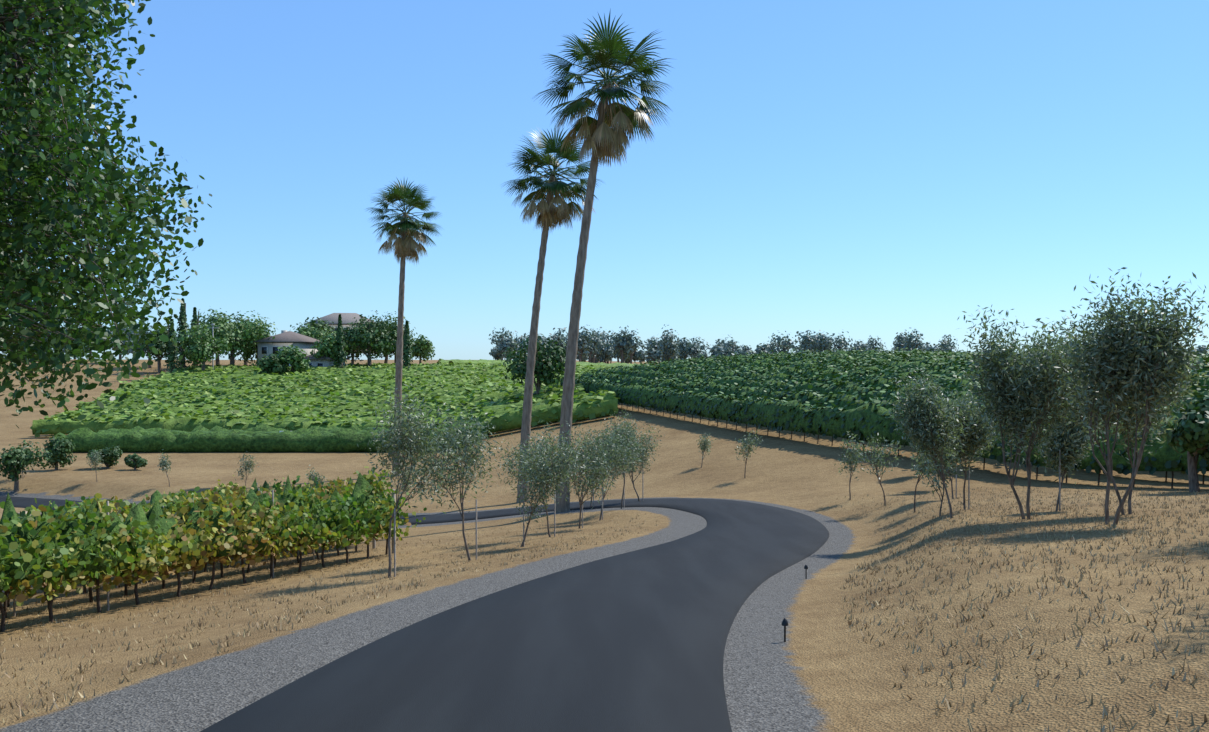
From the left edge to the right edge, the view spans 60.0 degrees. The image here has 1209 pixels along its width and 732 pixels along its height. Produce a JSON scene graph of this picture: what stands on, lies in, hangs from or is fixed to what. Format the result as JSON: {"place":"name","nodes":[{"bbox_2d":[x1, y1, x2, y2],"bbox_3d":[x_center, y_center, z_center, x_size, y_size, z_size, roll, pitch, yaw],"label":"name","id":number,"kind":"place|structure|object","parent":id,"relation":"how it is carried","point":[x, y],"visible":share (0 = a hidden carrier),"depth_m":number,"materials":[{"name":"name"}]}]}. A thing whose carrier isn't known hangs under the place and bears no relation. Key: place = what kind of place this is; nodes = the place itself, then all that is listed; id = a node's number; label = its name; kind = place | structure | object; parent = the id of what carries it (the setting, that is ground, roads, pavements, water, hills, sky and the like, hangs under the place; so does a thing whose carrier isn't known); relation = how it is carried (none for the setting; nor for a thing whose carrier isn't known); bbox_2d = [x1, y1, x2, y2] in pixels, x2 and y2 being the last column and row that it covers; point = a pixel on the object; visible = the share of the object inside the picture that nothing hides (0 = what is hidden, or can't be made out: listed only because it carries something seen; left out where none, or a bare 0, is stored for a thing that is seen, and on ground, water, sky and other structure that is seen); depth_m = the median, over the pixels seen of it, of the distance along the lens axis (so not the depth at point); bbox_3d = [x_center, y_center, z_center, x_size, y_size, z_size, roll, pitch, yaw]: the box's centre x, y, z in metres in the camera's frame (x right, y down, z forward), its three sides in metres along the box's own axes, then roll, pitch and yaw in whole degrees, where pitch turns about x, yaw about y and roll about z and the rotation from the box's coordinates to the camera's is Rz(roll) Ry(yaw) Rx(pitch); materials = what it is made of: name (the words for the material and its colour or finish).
{"place":"outdoors","nodes":[
{"label":"outdoors","id":0,"kind":"place"},
{"bbox_2d":[0,0,211,427],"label":"oak tree","id":1,"kind":"object","parent":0,"point":[91,312],"depth_m":7.62,"materials":[{"name":"green plant"}]},
{"bbox_2d":[0,496,828,731],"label":"road","id":2,"kind":"structure","parent":0,"point":[633,641],"depth_m":10.73,"materials":[{"name":"grey asphalt"}]},
{"bbox_2d":[0,359,1208,731],"bbox_3d":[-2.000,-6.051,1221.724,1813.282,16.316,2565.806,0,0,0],"label":"terrain","id":3,"kind":"structure","parent":0,"point":[820,669],"depth_m":15.92,"materials":[{"name":"beige soil"}]},
{"bbox_2d":[2,488,394,616],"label":"vineyard posts","id":4,"kind":"object","parent":3,"relation":"on","point":[373,547],"visible":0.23,"depth_m":26.27,"materials":[{"name":"brown wood"}]},
{"bbox_2d":[211,324,214,367],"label":"utility pole","id":5,"kind":"object","parent":3,"relation":"on","point":[212,325],"visible":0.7,"depth_m":186.30,"materials":[{"name":"grey"}]},
{"bbox_2d":[0,461,445,631],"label":"vine","id":6,"kind":"object","parent":3,"relation":"on","point":[236,495],"depth_m":23.17,"materials":[{"name":"green plant"}]},
{"bbox_2d":[55,422,488,451],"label":"valley hedge","id":7,"kind":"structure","parent":3,"relation":"on","point":[262,437],"depth_m":92.47,"materials":[{"name":"green plant"}]},
{"bbox_2d":[141,298,418,373],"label":"trees","id":8,"kind":"object","parent":3,"relation":"on","point":[383,333],"visible":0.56,"depth_m":196.67,"materials":[{"name":"green plant"}]},
{"bbox_2d":[258,330,344,366],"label":"house walls","id":9,"kind":"structure","parent":3,"relation":"on","point":[306,348],"depth_m":193.14,"materials":[{"name":"white paint"}]},
{"bbox_2d":[262,347,322,366],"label":"house windows","id":10,"kind":"structure","parent":9,"relation":"in","point":[264,350],"depth_m":192.75,"materials":[{"name":"glass"}]},
{"bbox_2d":[261,346,323,366],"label":"window frames","id":11,"kind":"structure","parent":9,"relation":"attached to","point":[278,350],"depth_m":192.82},
{"bbox_2d":[253,331,349,359],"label":"house roof","id":12,"kind":"structure","parent":9,"relation":"on","point":[289,337],"depth_m":193.72,"materials":[{"name":"tile"}]},
{"bbox_2d":[169,308,435,371],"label":"trees","id":13,"kind":"object","parent":3,"relation":"on","point":[194,352],"visible":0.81,"depth_m":191.05,"materials":[{"name":"green plant"}]},
{"bbox_2d":[30,361,620,436],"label":"vineyard","id":14,"kind":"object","parent":3,"relation":"on","point":[609,401],"depth_m":129.70,"materials":[{"name":"green plant"}]},
{"bbox_2d":[323,325,373,353],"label":"house upper walls","id":15,"kind":"structure","parent":3,"relation":"on","point":[344,326],"depth_m":235.83,"materials":[{"name":"white paint"}]},
{"bbox_2d":[305,313,374,324],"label":"house roof","id":16,"kind":"structure","parent":15,"relation":"on","point":[346,318],"depth_m":237.43,"materials":[{"name":"tile"}]},
{"bbox_2d":[394,508,395,576],"bbox_3d":[-4.580,3.958,22.875,0.042,1.710,0.040,0,0,0],"label":"tree stake","id":17,"kind":"object","parent":3,"relation":"on","point":[394,542],"visible":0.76,"depth_m":22.86,"materials":[{"name":"wood"}]},
{"bbox_2d":[366,177,444,476],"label":"palm tree","id":18,"kind":"object","parent":3,"relation":"on","point":[409,245],"depth_m":73.75,"materials":[{"name":"green plant"}]},
{"bbox_2d":[357,384,470,577],"bbox_3d":[-4.184,2.567,23.255,2.541,4.396,2.503,0,0,0],"label":"olive tree","id":19,"kind":"object","parent":3,"relation":"on","point":[403,427],"depth_m":23.01,"materials":[{"name":"green plant"}]},
{"bbox_2d":[400,393,501,560],"bbox_3d":[-3.791,2.817,26.467,2.532,4.306,2.940,0,0,0],"label":"olive tree","id":20,"kind":"object","parent":3,"relation":"on","point":[471,461],"depth_m":26.11,"materials":[{"name":"green plant"}]},
{"bbox_2d":[476,499,476,559],"bbox_3d":[-3.180,4.158,25.976,0.042,1.710,0.040,0,0,0],"label":"olive tree stake","id":21,"kind":"object","parent":3,"relation":"on","point":[476,529],"visible":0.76,"depth_m":25.96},
{"bbox_2d":[20,428,963,515],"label":"valley olive trees","id":22,"kind":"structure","parent":3,"relation":"on","point":[878,459],"depth_m":40.57,"materials":[{"name":"green plant"}]},
{"bbox_2d":[523,494,524,546],"bbox_3d":[-2.280,4.455,29.578,0.042,1.710,0.040,0,0,0],"label":"tree stake","id":23,"kind":"object","parent":3,"relation":"on","point":[523,524],"visible":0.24,"depth_m":29.56,"materials":[{"name":"wood"}]},
{"bbox_2d":[494,420,572,536],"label":"olive tree","id":24,"kind":"object","parent":3,"relation":"on","point":[509,462],"depth_m":32.95,"materials":[{"name":"green plant"}]},
{"bbox_2d":[437,359,634,366],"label":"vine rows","id":25,"kind":"object","parent":3,"relation":"on","point":[456,361],"visible":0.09,"depth_m":237.18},
{"bbox_2d":[504,128,601,502],"bbox_3d":[-2.844,-2.807,58.140,5.960,21.272,5.893,0,0,0],"label":"palm tree","id":26,"kind":"object","parent":3,"relation":"on","point":[562,211],"depth_m":57.76,"materials":[{"name":"green plant"}]},
{"bbox_2d":[508,421,600,546],"bbox_3d":[-1.518,3.417,29.533,3.058,3.715,2.298,0,0,-37],"label":"olive tree","id":27,"kind":"object","parent":3,"relation":"on","point":[556,467],"depth_m":29.22,"materials":[{"name":"green plant"}]},
{"bbox_2d":[554,491,554,536],"bbox_3d":[-1.580,4.777,33.280,0.042,1.710,0.040,0,0,0],"label":"olive tree stake","id":28,"kind":"object","parent":3,"relation":"on","point":[554,515],"visible":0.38,"depth_m":33.26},
{"bbox_2d":[555,426,618,528],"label":"olive tree","id":29,"kind":"object","parent":3,"relation":"on","point":[597,467],"depth_m":36.61,"materials":[{"name":"green plant"}]},
{"bbox_2d":[571,424,608,506],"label":"olive tree","id":30,"kind":"object","parent":3,"relation":"on","point":[588,443],"depth_m":46.90,"materials":[{"name":"green plant"}]},
{"bbox_2d":[602,483,602,519],"bbox_3d":[-0.080,5.331,40.583,0.042,1.710,0.040,0,0,0],"label":"tree stake","id":31,"kind":"object","parent":3,"relation":"on","point":[602,504],"visible":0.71,"depth_m":40.56,"materials":[{"name":"wood"}]},
{"bbox_2d":[533,8,672,512],"bbox_3d":[-0.038,-4.285,45.885,6.417,21.983,6.102,0,0,0],"label":"palm tree","id":32,"kind":"object","parent":3,"relation":"on","point":[621,120],"depth_m":45.75,"materials":[{"name":"green plant"}]},
{"bbox_2d":[0,482,1208,731],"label":"dry grass tufts","id":33,"kind":"object","parent":3,"relation":"on","point":[870,566],"visible":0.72,"depth_m":15.41,"materials":[{"name":"beige plant"}]},
{"bbox_2d":[0,334,1208,491],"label":"trees","id":34,"kind":"object","parent":3,"relation":"on","point":[1191,431],"depth_m":71.62,"materials":[{"name":"green plant"}]},
{"bbox_2d":[24,303,1204,373],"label":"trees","id":35,"kind":"object","parent":3,"relation":"on","point":[232,361],"visible":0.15,"depth_m":210.01,"materials":[{"name":"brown plant"}]},
{"bbox_2d":[11,324,1208,362],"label":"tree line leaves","id":36,"kind":"object","parent":35,"relation":"attached to","point":[677,350],"visible":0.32,"depth_m":471.70,"materials":[{"name":"green plant"}]},
{"bbox_2d":[589,421,643,520],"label":"olive tree","id":37,"kind":"object","parent":3,"relation":"on","point":[618,458],"depth_m":40.54,"materials":[{"name":"green plant"}]},
{"bbox_2d":[599,409,647,508],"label":"olive tree","id":38,"kind":"object","parent":3,"relation":"on","point":[627,430],"depth_m":43.17,"materials":[{"name":"green plant"}]},
{"bbox_2d":[600,409,664,500],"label":"olive tree","id":39,"kind":"object","parent":3,"relation":"on","point":[644,454],"depth_m":47.08,"materials":[{"name":"green plant"}]},
{"bbox_2d":[642,469,642,500],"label":"tree stake","id":40,"kind":"object","parent":3,"relation":"on","point":[642,484],"visible":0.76,"depth_m":46.88,"materials":[{"name":"brown wood"}]},
{"bbox_2d":[782,565,807,641],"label":"path lights","id":41,"kind":"object","parent":3,"relation":"on","point":[784,622],"visible":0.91,"depth_m":11.98,"materials":[{"name":"black metal"}]},
{"bbox_2d":[621,404,1204,487],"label":"posts","id":42,"kind":"object","parent":3,"relation":"on","point":[917,452],"visible":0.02,"depth_m":56.24,"materials":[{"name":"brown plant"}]},
{"bbox_2d":[560,347,1208,474],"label":"vine rows","id":43,"kind":"object","parent":42,"relation":"on","point":[1165,453],"depth_m":77.88,"materials":[{"name":"green plant"}]},
{"bbox_2d":[888,365,969,518],"bbox_3d":[8.217,1.993,26.556,1.957,4.029,2.130,0,0,0],"label":"olive tree","id":44,"kind":"object","parent":3,"relation":"on","point":[918,410],"depth_m":26.45,"materials":[{"name":"green plant"}]},
{"bbox_2d":[935,394,965,498],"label":"olive tree","id":45,"kind":"object","parent":3,"relation":"on","point":[951,483],"depth_m":36.08,"materials":[{"name":"plant"}]},
{"bbox_2d":[956,455,956,498],"bbox_3d":[12.120,3.922,36.075,0.042,1.710,0.040,0,0,0],"label":"tree stake","id":46,"kind":"object","parent":3,"relation":"on","point":[956,481],"visible":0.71,"depth_m":36.06,"materials":[{"name":"wood"}]},
{"bbox_2d":[935,386,999,509],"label":"olive tree","id":47,"kind":"object","parent":3,"relation":"on","point":[973,440],"depth_m":28.60,"materials":[{"name":"green plant"}]},
{"bbox_2d":[968,457,969,509],"bbox_3d":[10.120,3.332,29.072,0.042,1.710,0.040,0,0,0],"label":"tree stake","id":48,"kind":"object","parent":3,"relation":"on","point":[969,486],"visible":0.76,"depth_m":29.05,"materials":[{"name":"grey wood"}]},
{"bbox_2d":[957,305,1107,519],"bbox_3d":[9.238,1.105,22.655,2.397,4.929,3.859,0,0,-23],"label":"olive tree","id":49,"kind":"object","parent":3,"relation":"on","point":[1015,386],"depth_m":22.66,"materials":[{"name":"green plant"}]},
{"bbox_2d":[1059,450,1060,510],"bbox_3d":[11.120,2.891,25.569,0.042,1.710,0.040,0,0,0],"label":"tree stake","id":50,"kind":"object","parent":3,"relation":"on","point":[1059,481],"visible":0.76,"depth_m":25.55,"materials":[{"name":"grey wood"}]},
{"bbox_2d":[1031,408,1102,510],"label":"olive tree","id":51,"kind":"object","parent":3,"relation":"on","point":[1072,448],"depth_m":25.68,"materials":[{"name":"green plant"}]},
{"bbox_2d":[1019,306,1199,514],"bbox_3d":[10.802,1.016,23.093,3.739,4.685,2.956,0,0,0],"label":"olive tree","id":52,"kind":"object","parent":3,"relation":"on","point":[1132,424],"depth_m":22.80,"materials":[{"name":"green plant"}]},
{"bbox_2d":[1052,267,1208,524],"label":"olive tree","id":53,"kind":"object","parent":3,"relation":"on","point":[1148,339],"depth_m":19.59,"materials":[{"name":"green plant"}]},
{"bbox_2d":[0,0,1208,361],"label":"sky","id":54,"kind":"structure","parent":0,"point":[882,169],"materials":[{"name":"blue"}]}
]}

